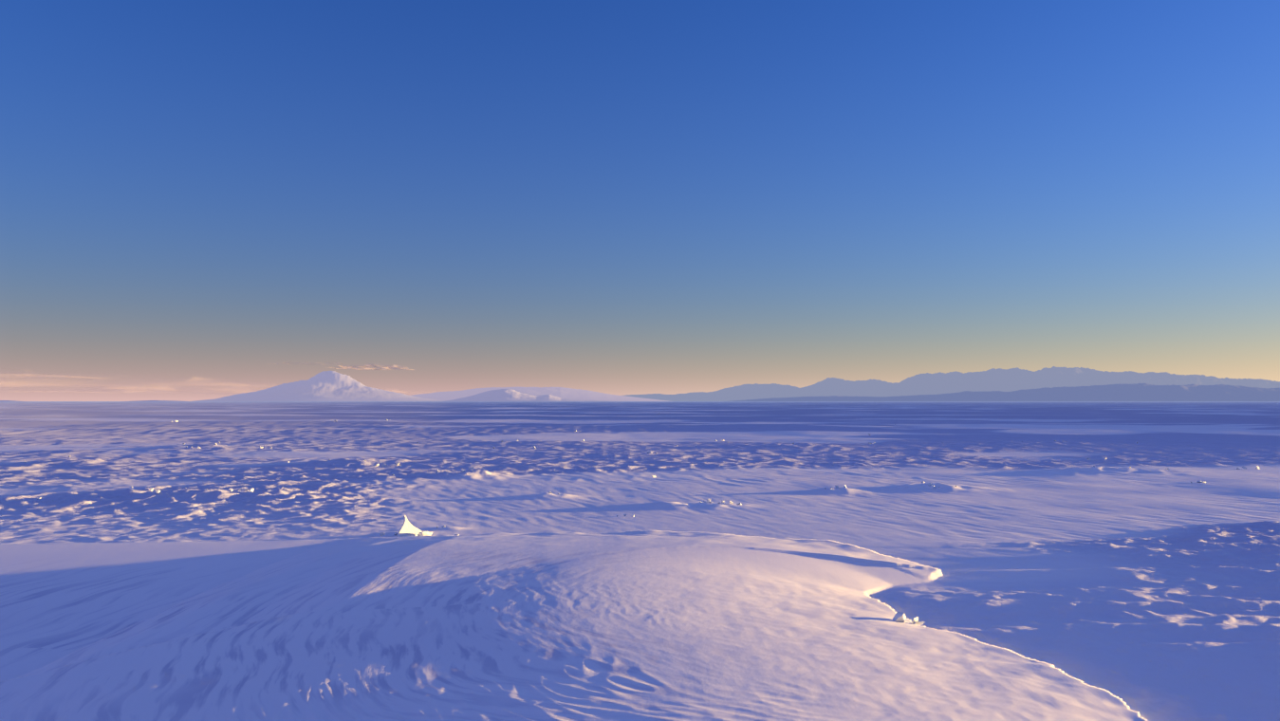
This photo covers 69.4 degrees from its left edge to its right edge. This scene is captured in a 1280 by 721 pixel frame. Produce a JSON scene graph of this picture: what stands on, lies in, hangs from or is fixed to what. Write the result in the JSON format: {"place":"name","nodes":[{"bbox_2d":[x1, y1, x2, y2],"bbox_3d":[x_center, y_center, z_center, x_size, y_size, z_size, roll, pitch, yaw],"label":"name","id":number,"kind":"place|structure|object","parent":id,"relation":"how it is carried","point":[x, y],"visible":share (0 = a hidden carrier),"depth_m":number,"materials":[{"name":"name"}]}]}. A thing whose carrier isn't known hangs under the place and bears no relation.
{"place":"outdoors","nodes":[
{"label":"outdoors","id":0,"kind":"place"},
{"bbox_2d":[0,370,111,382],"bbox_3d":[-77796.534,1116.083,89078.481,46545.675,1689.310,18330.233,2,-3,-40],"label":"cloud","id":1,"kind":"structure","parent":0,"point":[40,376],"depth_m":99638.83,"materials":[{"name":"white"}]},
{"bbox_2d":[0,371,271,391],"bbox_3d":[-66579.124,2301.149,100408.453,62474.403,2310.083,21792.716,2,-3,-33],"label":"cloud","id":2,"kind":"structure","parent":0,"point":[138,383],"depth_m":104281.16,"materials":[{"name":"white"}]},
{"bbox_2d":[138,400,177,401],"bbox_3d":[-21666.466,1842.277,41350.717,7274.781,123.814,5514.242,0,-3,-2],"label":"black island","id":3,"kind":"structure","parent":0,"point":[157,400],"depth_m":40293.67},
{"bbox_2d":[21,385,414,395],"bbox_3d":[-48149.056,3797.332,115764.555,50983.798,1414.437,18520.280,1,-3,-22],"label":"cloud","id":4,"kind":"structure","parent":0,"point":[176,391],"depth_m":111493.99,"materials":[{"name":"white"}]},
{"bbox_2d":[194,371,445,401],"bbox_3d":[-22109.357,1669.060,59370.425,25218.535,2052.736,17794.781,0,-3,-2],"label":"mountain","id":5,"kind":"structure","parent":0,"point":[328,386],"depth_m":55826.77,"materials":[{"name":"white snow"}]},
{"bbox_2d":[337,364,408,370],"bbox_3d":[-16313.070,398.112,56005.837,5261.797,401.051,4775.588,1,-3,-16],"label":"cloud","id":6,"kind":"structure","parent":0,"point":[370,367],"depth_m":56455.88,"materials":[{"name":"grey"}]},
{"bbox_2d":[445,389,609,401],"bbox_3d":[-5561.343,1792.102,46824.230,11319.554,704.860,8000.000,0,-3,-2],"label":"brown peninsula hills","id":7,"kind":"structure","parent":0,"point":[505,395],"depth_m":44341.62,"materials":[{"name":"snow"}]},
{"bbox_2d":[412,387,667,401],"bbox_3d":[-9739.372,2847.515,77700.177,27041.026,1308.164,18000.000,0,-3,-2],"label":"mountain plateau","id":8,"kind":"structure","parent":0,"point":[568,393],"depth_m":72937.62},
{"bbox_2d":[0,401,1279,720],"bbox_3d":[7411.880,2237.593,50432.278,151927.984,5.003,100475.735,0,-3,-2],"label":"snow ground","id":9,"kind":"structure","parent":0,"point":[1025,561],"depth_m":113.54,"materials":[{"name":"white snow"}]},
{"bbox_2d":[393,515,459,537],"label":"ice block","id":10,"kind":"structure","parent":9,"relation":"on","point":[407,528],"depth_m":146.48,"materials":[{"name":"white ice"}]},
{"bbox_2d":[21,409,1259,536],"bbox_3d":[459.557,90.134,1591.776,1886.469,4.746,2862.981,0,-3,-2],"label":"ice chunks","id":11,"kind":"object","parent":9,"relation":"on","point":[472,468],"depth_m":255.00,"materials":[{"name":"white ice"}]},
{"bbox_2d":[892,612,924,624],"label":"ice chunks","id":12,"kind":"object","parent":9,"relation":"on","point":[899,617],"visible":0.96,"depth_m":84.16,"materials":[{"name":"white ice"}]},
{"bbox_2d":[0,0,1279,401],"label":"sky","id":13,"kind":"structure","parent":0,"point":[619,197],"materials":[{"name":"blue"}]},
{"bbox_2d":[625,366,1279,401],"bbox_3d":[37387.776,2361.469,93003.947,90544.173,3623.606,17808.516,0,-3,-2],"label":"mountain range","id":14,"kind":"structure","parent":0,"point":[1016,379],"depth_m":88936.28,"materials":[{"name":"white snow"}]},
{"bbox_2d":[730,383,1279,401],"bbox_3d":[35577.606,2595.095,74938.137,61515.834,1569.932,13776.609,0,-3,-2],"label":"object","id":15,"kind":"structure","parent":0,"point":[1137,392],"depth_m":70984.73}
]}

